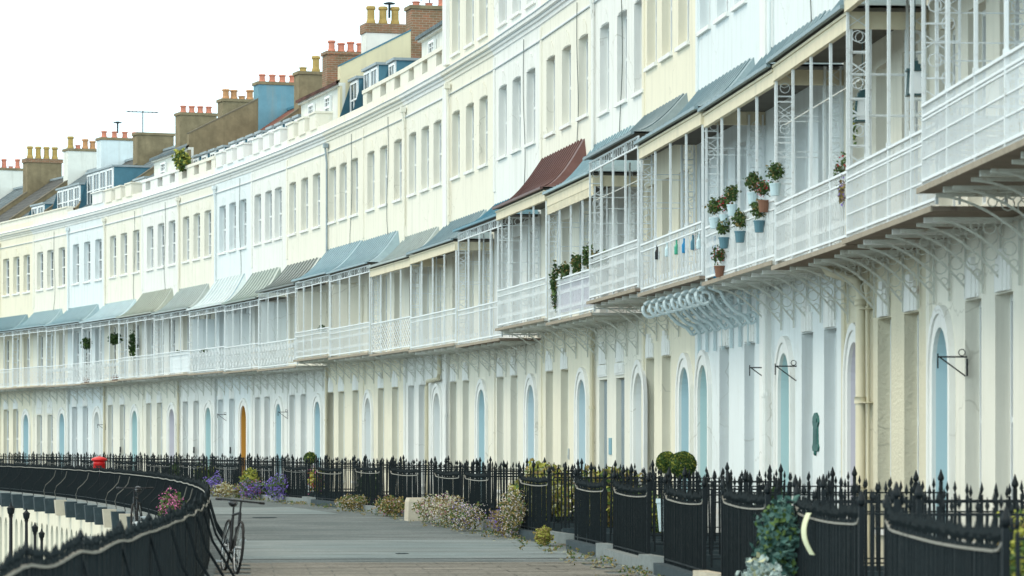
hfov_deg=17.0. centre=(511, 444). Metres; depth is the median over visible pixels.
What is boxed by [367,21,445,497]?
terraced house
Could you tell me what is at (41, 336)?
french window
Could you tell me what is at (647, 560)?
kerb stone
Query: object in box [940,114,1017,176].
balcony railing
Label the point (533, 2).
window
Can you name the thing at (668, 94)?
terraced house
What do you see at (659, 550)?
garden railing
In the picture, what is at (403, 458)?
garden railing
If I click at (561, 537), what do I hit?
kerb stone
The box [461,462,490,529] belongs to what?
iron railing
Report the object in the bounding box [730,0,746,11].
window
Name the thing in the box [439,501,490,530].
daisy clump
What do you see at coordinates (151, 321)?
french window
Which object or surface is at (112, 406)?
window
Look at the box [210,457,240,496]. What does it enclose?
iron railing
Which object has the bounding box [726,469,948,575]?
garden railing
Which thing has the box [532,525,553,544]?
yellow shrub
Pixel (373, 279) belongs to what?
french window
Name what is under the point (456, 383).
window
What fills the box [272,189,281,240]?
window
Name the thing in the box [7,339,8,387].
french window
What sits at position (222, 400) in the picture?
window
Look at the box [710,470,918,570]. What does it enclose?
garden railing
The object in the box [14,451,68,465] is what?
garden railing
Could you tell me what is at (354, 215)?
window
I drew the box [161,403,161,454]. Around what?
window
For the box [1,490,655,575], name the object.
terrace path
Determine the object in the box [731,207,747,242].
flower pot
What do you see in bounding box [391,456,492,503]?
garden railing
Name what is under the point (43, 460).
garden railing
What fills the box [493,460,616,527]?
garden railing
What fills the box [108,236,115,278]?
window
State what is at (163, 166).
attic window
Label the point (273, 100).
terraced house
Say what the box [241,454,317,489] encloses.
garden railing
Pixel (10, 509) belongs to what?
lamp post
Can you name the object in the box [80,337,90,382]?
balcony tree
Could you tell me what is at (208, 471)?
green shrub
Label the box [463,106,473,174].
window
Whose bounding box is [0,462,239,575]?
terrace railing
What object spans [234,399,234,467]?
window
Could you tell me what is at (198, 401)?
window
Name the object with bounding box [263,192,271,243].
window
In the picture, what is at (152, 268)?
window
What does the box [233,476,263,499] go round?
flower clump
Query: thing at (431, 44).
attic window
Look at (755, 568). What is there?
silver shrub
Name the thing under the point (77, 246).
window
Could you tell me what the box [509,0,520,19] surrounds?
window
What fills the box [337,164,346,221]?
window
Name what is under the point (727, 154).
french window
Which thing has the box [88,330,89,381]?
french window
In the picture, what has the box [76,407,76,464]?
window
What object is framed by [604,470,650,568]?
iron railing
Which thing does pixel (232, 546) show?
bicycle
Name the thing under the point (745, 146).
french window
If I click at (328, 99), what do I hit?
attic window
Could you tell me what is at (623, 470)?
garden railing
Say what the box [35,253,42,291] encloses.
window
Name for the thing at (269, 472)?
iron railing
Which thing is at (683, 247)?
bottle
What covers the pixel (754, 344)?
window
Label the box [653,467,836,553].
garden railing
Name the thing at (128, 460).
garden railing
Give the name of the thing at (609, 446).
info plaque
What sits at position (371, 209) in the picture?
window
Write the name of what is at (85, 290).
terraced house
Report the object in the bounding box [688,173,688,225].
french window
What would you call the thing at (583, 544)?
iron railing
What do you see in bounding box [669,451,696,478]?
clipped tree
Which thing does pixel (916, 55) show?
french window
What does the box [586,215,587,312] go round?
french window
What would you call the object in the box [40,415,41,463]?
window
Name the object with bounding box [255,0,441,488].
terraced house
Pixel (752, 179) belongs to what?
flower pot
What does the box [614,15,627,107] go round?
window
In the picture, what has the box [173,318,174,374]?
french window
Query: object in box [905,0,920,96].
lantern
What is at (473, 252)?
french window
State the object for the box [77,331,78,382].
french window
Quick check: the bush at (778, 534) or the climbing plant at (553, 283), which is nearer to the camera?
the bush at (778, 534)
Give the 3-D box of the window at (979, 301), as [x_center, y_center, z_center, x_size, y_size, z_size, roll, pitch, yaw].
[5.337,-0.238,38.951,0.310,2.825,1.090,0,0,-3]
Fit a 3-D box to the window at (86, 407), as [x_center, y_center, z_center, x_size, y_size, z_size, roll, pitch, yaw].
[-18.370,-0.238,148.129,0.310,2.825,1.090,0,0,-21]
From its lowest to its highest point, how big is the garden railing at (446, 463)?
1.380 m
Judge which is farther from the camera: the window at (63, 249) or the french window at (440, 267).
the window at (63, 249)
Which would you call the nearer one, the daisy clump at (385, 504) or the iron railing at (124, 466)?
the daisy clump at (385, 504)
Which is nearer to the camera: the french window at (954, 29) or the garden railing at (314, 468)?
the french window at (954, 29)
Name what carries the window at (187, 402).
in the terraced house at (194, 199)
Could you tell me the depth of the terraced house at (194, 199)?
129.88 m
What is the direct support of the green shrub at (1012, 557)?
on the front gardens ground
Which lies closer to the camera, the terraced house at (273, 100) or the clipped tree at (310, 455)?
the clipped tree at (310, 455)
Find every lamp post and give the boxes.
[7,502,14,554]
[23,508,29,542]
[32,522,37,548]
[39,529,44,558]
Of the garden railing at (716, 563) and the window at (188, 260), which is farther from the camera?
the window at (188, 260)
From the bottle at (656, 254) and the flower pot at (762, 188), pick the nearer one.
the flower pot at (762, 188)
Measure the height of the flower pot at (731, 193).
0.474 m
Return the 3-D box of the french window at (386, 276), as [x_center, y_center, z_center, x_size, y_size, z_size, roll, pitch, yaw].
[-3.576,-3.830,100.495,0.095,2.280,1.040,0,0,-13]
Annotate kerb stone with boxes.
[269,494,282,500]
[302,496,322,503]
[483,520,516,530]
[549,531,577,543]
[596,543,612,557]
[639,554,663,570]
[693,570,720,575]
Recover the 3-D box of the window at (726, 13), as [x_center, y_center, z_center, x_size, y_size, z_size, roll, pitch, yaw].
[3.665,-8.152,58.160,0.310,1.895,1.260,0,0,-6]
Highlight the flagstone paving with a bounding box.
[214,562,637,575]
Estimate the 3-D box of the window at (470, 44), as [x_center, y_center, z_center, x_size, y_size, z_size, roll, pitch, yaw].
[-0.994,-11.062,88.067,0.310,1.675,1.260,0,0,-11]
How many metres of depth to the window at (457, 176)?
90.54 m
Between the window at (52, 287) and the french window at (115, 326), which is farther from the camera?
the window at (52, 287)
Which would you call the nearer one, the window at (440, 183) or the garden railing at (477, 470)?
the garden railing at (477, 470)
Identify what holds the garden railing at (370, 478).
on the front gardens ground
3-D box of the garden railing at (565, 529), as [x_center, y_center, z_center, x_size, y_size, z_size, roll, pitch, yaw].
[1.918,0.970,57.682,2.486,1.360,0.240,0,0,-6]
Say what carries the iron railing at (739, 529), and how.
on the terrace path
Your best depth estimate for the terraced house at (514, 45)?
82.26 m
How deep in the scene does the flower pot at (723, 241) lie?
51.75 m
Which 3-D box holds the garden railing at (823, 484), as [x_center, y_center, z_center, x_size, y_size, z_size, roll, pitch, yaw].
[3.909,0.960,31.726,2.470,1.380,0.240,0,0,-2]
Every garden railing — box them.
[0,451,34,463]
[5,452,60,464]
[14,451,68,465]
[39,452,95,466]
[48,451,105,465]
[72,452,131,466]
[81,452,140,468]
[105,453,166,470]
[115,452,177,470]
[139,453,202,472]
[147,453,213,476]
[173,453,241,479]
[181,453,250,483]
[206,454,278,483]
[216,454,288,493]
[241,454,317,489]
[251,454,328,493]
[275,455,356,493]
[285,454,366,496]
[308,455,394,497]
[318,455,404,499]
[345,457,437,498]
[357,455,450,504]
[383,457,481,502]
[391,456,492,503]
[422,458,528,507]
[436,457,545,509]
[466,459,580,510]
[467,458,585,519]
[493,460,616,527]
[522,460,656,531]
[553,462,697,537]
[577,462,732,543]
[609,465,774,541]
[616,464,785,555]
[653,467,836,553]
[669,466,860,571]
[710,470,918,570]
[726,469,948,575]
[776,474,1023,575]
[803,474,1023,575]
[871,481,1023,575]
[890,481,1023,575]
[1014,512,1023,575]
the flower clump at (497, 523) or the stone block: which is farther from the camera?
the stone block
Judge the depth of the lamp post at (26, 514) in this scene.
77.97 m
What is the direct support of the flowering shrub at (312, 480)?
on the front gardens ground
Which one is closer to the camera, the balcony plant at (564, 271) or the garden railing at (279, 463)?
the balcony plant at (564, 271)
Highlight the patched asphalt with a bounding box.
[142,507,336,514]
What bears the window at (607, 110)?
in the terraced house at (617, 375)
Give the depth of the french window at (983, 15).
39.21 m
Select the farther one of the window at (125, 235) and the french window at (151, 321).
the window at (125, 235)
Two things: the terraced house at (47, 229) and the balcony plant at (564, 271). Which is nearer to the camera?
the balcony plant at (564, 271)
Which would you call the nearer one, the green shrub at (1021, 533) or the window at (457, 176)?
the green shrub at (1021, 533)
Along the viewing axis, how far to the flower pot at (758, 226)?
48.50 m
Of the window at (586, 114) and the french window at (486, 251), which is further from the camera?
the french window at (486, 251)
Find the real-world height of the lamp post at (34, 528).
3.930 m
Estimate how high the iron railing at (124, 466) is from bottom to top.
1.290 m
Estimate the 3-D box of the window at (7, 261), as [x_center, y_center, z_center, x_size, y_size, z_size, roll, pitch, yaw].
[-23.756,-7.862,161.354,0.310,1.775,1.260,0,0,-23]
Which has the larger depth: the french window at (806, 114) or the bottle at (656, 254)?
the bottle at (656, 254)
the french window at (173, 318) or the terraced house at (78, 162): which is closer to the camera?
the french window at (173, 318)
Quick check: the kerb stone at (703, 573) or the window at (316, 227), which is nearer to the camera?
the kerb stone at (703, 573)
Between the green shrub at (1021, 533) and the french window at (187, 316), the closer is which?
the green shrub at (1021, 533)
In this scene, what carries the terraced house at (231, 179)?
on the front gardens ground
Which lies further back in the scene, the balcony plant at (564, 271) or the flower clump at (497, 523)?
the balcony plant at (564, 271)
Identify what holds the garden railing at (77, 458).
on the front gardens ground
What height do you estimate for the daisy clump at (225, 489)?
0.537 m
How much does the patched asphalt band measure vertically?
0.001 m
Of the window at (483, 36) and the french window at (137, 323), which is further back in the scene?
the french window at (137, 323)
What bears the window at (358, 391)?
in the terraced house at (342, 135)
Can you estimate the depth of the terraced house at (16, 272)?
158.91 m
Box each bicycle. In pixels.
[116,486,153,524]
[215,497,264,573]
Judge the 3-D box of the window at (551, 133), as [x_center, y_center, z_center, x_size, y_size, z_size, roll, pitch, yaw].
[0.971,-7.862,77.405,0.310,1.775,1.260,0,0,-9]
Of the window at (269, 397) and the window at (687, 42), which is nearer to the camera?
the window at (687, 42)
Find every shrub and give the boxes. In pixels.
[169,464,184,476]
[171,148,191,171]
[197,461,219,480]
[239,467,259,498]
[307,469,322,494]
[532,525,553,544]
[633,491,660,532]
[735,552,785,575]
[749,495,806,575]
[755,487,792,513]
[997,509,1023,553]
[1010,527,1023,575]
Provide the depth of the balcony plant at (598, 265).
65.96 m
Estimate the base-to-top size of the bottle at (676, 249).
0.240 m
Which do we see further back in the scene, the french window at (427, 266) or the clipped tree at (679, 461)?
the french window at (427, 266)
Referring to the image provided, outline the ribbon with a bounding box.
[801,513,814,554]
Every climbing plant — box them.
[128,330,138,360]
[548,260,561,311]
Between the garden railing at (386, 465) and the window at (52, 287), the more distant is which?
the window at (52, 287)
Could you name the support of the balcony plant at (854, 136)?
attached to the terraced house at (882, 305)
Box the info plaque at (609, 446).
[608,438,611,454]
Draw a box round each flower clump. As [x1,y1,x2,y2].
[202,472,224,495]
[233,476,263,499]
[260,473,288,501]
[486,506,511,535]
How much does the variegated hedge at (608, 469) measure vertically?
1.298 m
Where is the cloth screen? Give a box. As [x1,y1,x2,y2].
[561,275,593,312]
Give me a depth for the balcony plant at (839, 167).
43.47 m
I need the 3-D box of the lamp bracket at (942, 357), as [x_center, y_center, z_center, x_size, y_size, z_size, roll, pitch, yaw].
[5.062,-0.944,39.356,0.359,0.320,0.021,0,0,-3]
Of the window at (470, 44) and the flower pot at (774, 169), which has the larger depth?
the window at (470, 44)
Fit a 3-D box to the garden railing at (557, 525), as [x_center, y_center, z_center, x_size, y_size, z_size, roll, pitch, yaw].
[1.406,0.960,61.971,2.468,1.380,0.240,0,0,-7]
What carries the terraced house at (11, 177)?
on the front gardens ground
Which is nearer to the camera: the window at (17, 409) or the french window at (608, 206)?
the french window at (608, 206)
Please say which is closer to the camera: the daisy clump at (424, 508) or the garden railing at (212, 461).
the daisy clump at (424, 508)
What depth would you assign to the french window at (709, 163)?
60.43 m
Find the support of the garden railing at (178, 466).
on the front gardens ground
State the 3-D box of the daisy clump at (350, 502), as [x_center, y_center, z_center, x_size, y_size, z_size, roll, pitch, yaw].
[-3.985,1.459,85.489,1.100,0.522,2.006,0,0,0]
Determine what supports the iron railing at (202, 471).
on the terrace path
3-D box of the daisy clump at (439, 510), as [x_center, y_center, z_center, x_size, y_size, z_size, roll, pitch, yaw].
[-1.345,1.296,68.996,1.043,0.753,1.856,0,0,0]
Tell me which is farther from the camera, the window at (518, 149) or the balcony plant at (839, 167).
the window at (518, 149)
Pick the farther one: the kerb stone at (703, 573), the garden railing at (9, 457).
the garden railing at (9, 457)
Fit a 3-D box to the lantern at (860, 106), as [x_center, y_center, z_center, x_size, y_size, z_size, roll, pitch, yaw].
[4.333,-4.565,42.350,0.200,1.150,0.200,0,0,0]
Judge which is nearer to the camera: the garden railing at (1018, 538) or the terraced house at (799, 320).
the garden railing at (1018, 538)
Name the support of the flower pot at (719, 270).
attached to the terraced house at (799, 320)
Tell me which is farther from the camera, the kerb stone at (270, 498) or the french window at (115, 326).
the french window at (115, 326)
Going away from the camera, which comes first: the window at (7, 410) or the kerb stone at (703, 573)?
the kerb stone at (703, 573)
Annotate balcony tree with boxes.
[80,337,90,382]
[107,332,122,380]
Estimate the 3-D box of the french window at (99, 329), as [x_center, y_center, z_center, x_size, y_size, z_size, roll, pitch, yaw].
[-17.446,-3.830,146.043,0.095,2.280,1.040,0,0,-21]
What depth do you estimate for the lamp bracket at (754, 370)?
53.68 m
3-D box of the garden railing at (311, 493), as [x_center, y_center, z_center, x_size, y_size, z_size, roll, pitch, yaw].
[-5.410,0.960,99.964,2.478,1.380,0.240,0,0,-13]
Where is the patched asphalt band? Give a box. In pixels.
[214,539,591,558]
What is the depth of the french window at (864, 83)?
47.02 m
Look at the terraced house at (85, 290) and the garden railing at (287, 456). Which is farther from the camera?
the terraced house at (85, 290)
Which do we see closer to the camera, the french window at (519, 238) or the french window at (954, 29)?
the french window at (954, 29)
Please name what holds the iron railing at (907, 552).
on the terrace path
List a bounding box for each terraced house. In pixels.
[0,121,134,464]
[0,136,96,221]
[0,146,62,214]
[0,159,22,198]
[10,111,174,464]
[43,105,217,466]
[79,89,253,468]
[116,74,293,471]
[151,56,321,477]
[186,40,360,483]
[221,2,405,485]
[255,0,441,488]
[291,62,389,490]
[326,57,419,494]
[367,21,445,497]
[406,0,493,501]
[453,0,540,505]
[492,0,592,511]
[542,0,646,484]
[583,0,696,497]
[633,0,764,532]
[697,0,843,508]
[766,0,928,565]
[842,0,1023,542]
[916,0,1023,239]
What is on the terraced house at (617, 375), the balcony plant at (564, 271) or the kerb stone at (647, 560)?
the balcony plant at (564, 271)
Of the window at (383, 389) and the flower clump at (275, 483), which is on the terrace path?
the flower clump at (275, 483)
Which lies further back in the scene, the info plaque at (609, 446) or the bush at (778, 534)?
the info plaque at (609, 446)
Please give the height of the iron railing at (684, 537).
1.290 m
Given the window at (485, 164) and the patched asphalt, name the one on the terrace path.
the patched asphalt
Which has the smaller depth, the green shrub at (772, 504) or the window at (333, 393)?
the green shrub at (772, 504)
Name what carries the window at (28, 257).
in the terraced house at (16, 272)
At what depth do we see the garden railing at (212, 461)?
113.71 m
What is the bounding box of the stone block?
[404,498,430,520]
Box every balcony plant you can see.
[557,261,573,279]
[569,252,584,274]
[581,242,596,268]
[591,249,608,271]
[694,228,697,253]
[833,151,845,185]
[838,174,845,205]
[853,102,857,144]
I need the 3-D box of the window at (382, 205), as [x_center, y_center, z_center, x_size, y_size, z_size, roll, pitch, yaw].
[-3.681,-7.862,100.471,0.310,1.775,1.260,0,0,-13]
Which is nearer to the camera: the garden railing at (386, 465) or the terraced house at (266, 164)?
the garden railing at (386, 465)
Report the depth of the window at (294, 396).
114.93 m
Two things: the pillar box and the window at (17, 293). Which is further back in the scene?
the window at (17, 293)
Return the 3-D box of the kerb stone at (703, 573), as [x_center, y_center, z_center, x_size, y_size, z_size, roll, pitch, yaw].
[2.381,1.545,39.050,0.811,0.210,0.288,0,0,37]
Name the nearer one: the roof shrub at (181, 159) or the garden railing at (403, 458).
the garden railing at (403, 458)
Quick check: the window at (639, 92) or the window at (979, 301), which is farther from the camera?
the window at (639, 92)
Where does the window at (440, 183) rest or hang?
in the terraced house at (420, 96)
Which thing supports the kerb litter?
on the terrace path
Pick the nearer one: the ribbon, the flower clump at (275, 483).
the ribbon
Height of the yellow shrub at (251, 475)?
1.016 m
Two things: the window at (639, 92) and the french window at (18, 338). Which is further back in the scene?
the french window at (18, 338)
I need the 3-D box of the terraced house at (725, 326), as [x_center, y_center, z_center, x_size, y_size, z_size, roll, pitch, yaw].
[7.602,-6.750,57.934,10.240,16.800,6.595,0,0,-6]
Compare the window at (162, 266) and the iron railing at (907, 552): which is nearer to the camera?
the iron railing at (907, 552)
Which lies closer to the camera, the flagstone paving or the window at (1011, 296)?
the window at (1011, 296)
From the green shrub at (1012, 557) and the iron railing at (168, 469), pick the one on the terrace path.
the iron railing at (168, 469)
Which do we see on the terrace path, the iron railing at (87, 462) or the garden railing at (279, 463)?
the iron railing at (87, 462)
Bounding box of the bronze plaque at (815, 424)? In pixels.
[812,413,819,455]
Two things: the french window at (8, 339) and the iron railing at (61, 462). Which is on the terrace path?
the iron railing at (61, 462)
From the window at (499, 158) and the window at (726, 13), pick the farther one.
the window at (499, 158)
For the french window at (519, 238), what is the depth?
82.30 m
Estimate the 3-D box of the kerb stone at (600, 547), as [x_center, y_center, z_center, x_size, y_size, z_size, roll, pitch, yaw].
[1.542,1.545,50.031,0.811,0.210,0.288,0,0,35]
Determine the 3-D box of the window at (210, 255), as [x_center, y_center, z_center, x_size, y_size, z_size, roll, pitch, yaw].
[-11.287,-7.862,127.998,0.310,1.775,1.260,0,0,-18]
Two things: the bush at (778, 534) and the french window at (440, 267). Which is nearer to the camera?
the bush at (778, 534)
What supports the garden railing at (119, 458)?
on the front gardens ground
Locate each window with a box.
[1,259,8,296]
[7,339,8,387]
[7,410,8,463]
[12,257,19,295]
[16,409,17,453]
[18,338,18,386]
[22,255,29,293]
[27,337,28,385]
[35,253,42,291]
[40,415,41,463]
[41,336,42,385]
[45,251,53,289]
[51,415,52,453]
[52,334,52,384]
[57,248,64,287]
[62,333,63,382]
[71,245,78,285]
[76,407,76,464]
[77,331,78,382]
[82,242,90,283]
[86,407,87,456]
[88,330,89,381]
[93,240,101,281]
[99,329,100,381]
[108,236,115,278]
[112,406,112,457]
[114,326,115,366]
[119,234,126,276]
[124,405,124,455]
[125,325,126,378]
[131,231,139,274]
[137,323,138,355]
[145,227,153,271]
[150,404,150,470]
[151,321,152,376]
[156,224,164,268]
[160,162,166,173]
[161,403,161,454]
[167,221,175,266]
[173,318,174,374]
[181,218,189,263]
[183,402,187,474]
[187,316,188,372]
[191,214,199,261]
[198,401,198,456]
[202,211,211,258]
[217,207,225,255]
[222,400,222,453]
[227,204,235,252]
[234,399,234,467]
[237,200,246,249]
[252,196,260,246]
[260,303,260,366]
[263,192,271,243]
[264,397,269,478]
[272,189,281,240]
[287,184,295,236]
[294,297,295,362]
[294,396,294,467]
[299,179,307,233]
[308,103,314,113]
[311,175,319,229]
[324,95,331,118]
[327,169,335,224]
[333,393,333,458]
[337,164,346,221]
[348,160,357,217]
[351,391,358,482]
[365,153,374,212]
[373,279,373,352]
[377,148,387,207]
[383,389,384,482]
[386,276,386,351]
[391,141,401,202]
[406,135,416,197]
[415,269,415,348]
[419,129,428,192]
[427,266,428,313]
[428,39,435,52]
[431,123,441,188]
[440,267,440,344]
[449,0,459,57]
[449,113,459,180]
[456,383,456,460]
[463,0,473,49]
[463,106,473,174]
[472,252,473,306]
[476,0,487,41]
[476,99,487,169]
[486,251,486,302]
[496,0,506,28]
[496,88,506,160]
[497,378,503,492]
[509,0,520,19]
[509,80,520,154]
[511,376,517,493]
[519,238,519,322]
[523,0,535,9]
[523,72,535,147]
[543,60,554,138]
[559,50,570,130]
[575,39,588,121]
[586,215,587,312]
[596,28,609,117]
[608,206,608,312]
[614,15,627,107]
[630,88,642,98]
[643,0,656,72]
[658,0,672,62]
[674,0,689,51]
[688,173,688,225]
[696,0,710,36]
[709,163,709,224]
[713,0,728,24]
[727,154,727,273]
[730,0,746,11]
[745,146,745,268]
[754,344,754,491]
[784,126,784,260]
[806,114,807,253]
[835,330,835,484]
[864,83,865,157]
[875,320,890,534]
[915,54,917,131]
[917,314,918,480]
[953,29,954,205]
[962,301,980,542]
[982,9,985,204]
[1010,294,1012,503]
[1015,0,1018,109]
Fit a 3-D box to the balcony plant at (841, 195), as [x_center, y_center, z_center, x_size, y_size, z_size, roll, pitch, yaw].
[4.052,-3.125,42.068,0.120,0.394,0.421,0,0,0]
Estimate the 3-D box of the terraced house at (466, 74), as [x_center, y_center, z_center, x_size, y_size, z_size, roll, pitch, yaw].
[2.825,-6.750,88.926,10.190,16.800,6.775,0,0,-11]
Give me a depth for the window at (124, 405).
142.41 m
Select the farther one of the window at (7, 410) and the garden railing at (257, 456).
the window at (7, 410)
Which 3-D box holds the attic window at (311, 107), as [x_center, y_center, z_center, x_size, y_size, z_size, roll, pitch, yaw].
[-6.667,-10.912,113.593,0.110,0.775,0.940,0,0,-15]
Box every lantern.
[854,29,865,122]
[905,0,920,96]
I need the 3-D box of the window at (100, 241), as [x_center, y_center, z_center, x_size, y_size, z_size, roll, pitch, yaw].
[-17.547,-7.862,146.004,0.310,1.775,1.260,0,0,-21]
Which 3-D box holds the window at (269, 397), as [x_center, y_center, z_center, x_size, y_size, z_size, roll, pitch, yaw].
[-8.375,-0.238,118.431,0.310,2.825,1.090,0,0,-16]
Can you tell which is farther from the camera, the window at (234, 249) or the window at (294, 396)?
the window at (234, 249)
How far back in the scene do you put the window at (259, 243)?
120.48 m
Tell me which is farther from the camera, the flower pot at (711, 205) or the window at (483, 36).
the window at (483, 36)
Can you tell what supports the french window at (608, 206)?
in the terraced house at (617, 375)
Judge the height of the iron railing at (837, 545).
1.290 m
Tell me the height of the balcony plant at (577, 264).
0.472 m
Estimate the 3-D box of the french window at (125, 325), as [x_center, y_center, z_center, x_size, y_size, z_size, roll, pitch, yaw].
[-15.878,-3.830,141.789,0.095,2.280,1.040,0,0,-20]
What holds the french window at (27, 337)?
in the terraced house at (16, 272)
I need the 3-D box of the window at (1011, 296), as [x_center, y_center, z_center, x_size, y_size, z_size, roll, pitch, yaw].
[5.550,-0.275,37.231,0.095,2.750,0.950,0,0,-3]
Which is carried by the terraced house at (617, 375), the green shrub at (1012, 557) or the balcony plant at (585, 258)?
the balcony plant at (585, 258)
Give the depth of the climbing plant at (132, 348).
138.89 m
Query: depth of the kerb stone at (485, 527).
65.70 m
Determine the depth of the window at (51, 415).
154.39 m
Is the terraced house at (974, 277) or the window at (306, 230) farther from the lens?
the window at (306, 230)
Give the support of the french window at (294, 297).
in the terraced house at (303, 151)
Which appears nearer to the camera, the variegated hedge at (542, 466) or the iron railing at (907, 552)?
the iron railing at (907, 552)
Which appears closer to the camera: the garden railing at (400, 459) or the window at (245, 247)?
the garden railing at (400, 459)
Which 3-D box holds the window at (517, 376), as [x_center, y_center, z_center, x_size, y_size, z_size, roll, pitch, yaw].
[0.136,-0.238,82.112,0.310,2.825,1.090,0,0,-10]
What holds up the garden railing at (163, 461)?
on the front gardens ground
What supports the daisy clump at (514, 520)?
on the terrace path
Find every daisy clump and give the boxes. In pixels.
[209,481,241,496]
[330,493,369,510]
[371,494,404,516]
[411,493,441,522]
[419,491,468,526]
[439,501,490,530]
[496,483,527,537]
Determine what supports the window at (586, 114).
in the terraced house at (565, 88)
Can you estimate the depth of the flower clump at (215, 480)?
109.92 m
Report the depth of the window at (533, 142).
80.45 m
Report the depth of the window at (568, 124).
75.93 m
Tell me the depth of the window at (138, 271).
140.27 m
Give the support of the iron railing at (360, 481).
on the terrace path
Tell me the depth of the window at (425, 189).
94.91 m
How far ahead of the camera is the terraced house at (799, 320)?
51.16 m
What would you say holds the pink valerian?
on the retaining wall
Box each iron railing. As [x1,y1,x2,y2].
[13,453,36,463]
[46,454,70,466]
[80,454,103,466]
[113,455,137,471]
[146,455,171,474]
[180,455,204,480]
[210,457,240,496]
[245,457,273,499]
[279,458,307,503]
[311,458,343,507]
[350,459,381,512]
[389,460,420,516]
[431,462,461,522]
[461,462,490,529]
[511,465,550,540]
[566,468,606,556]
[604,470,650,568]
[653,473,706,575]
[720,478,770,575]
[793,484,865,575]
[882,493,1011,575]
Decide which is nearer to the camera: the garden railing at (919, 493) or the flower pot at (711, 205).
the garden railing at (919, 493)
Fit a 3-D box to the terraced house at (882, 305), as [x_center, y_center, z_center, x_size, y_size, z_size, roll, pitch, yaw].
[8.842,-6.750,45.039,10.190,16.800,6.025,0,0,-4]
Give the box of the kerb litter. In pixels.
[212,495,664,575]
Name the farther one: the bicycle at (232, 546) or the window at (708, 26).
the window at (708, 26)
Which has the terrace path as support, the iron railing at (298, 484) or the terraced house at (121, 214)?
the iron railing at (298, 484)
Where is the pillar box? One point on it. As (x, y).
(98, 461)
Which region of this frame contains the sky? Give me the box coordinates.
[0,0,437,175]
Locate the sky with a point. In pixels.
(75, 68)
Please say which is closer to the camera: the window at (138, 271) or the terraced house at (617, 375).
the terraced house at (617, 375)
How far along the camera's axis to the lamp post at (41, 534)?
89.97 m
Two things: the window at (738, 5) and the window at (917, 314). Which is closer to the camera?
the window at (917, 314)
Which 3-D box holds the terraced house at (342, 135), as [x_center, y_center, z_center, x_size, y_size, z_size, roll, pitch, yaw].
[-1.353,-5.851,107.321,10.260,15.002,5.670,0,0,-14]
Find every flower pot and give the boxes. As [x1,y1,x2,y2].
[704,197,720,228]
[710,245,726,276]
[716,195,732,225]
[716,217,732,248]
[723,184,740,215]
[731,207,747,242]
[743,171,762,203]
[749,198,765,232]
[755,180,771,212]
[765,160,784,195]
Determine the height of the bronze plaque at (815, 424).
0.630 m
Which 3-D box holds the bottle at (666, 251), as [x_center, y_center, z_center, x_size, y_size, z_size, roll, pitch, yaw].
[2.614,-3.290,57.680,0.080,0.240,0.076,0,0,0]
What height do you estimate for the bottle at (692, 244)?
0.240 m
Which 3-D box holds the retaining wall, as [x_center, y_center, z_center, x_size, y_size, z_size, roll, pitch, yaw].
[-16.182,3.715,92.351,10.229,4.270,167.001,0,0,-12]
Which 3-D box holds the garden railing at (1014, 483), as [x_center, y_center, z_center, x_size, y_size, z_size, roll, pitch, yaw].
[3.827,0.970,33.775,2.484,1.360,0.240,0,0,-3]
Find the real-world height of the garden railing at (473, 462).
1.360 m
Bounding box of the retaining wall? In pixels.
[0,490,156,563]
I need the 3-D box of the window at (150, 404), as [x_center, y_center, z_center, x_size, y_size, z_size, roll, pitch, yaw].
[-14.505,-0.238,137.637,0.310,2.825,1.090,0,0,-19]
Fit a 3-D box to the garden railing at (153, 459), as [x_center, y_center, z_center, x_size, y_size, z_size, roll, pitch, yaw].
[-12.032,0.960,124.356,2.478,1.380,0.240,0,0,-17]
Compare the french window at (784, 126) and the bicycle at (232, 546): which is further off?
the french window at (784, 126)
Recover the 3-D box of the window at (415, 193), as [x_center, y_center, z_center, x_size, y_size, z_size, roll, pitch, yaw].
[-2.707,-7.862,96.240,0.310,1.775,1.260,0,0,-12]
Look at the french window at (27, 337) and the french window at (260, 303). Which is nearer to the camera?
the french window at (260, 303)
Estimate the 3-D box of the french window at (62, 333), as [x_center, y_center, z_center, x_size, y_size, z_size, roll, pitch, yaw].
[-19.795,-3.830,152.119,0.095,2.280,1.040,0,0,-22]
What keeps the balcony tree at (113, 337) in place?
on the terraced house at (121, 214)
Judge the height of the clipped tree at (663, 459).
1.230 m
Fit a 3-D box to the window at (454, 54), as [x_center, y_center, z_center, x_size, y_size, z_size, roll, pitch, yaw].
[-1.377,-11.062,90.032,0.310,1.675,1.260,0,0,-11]
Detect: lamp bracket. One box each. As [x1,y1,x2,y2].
[749,365,761,375]
[775,360,796,380]
[937,349,967,375]
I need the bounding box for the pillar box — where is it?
[91,456,106,468]
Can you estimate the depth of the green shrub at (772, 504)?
47.29 m
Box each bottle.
[655,245,657,259]
[665,242,667,256]
[674,240,677,254]
[682,238,684,252]
[690,235,694,249]
[696,234,700,248]
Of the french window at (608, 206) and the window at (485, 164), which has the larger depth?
the window at (485, 164)
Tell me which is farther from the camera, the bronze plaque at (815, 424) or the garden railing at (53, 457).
the garden railing at (53, 457)
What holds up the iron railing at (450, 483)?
on the terrace path
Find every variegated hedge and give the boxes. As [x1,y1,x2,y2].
[507,458,573,519]
[582,465,642,526]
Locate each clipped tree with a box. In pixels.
[304,451,315,491]
[655,451,673,531]
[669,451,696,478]
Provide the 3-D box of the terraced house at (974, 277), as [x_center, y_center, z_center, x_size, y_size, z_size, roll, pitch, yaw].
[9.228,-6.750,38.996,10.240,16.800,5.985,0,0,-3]
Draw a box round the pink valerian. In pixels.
[156,487,186,516]
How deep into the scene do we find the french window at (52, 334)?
154.43 m

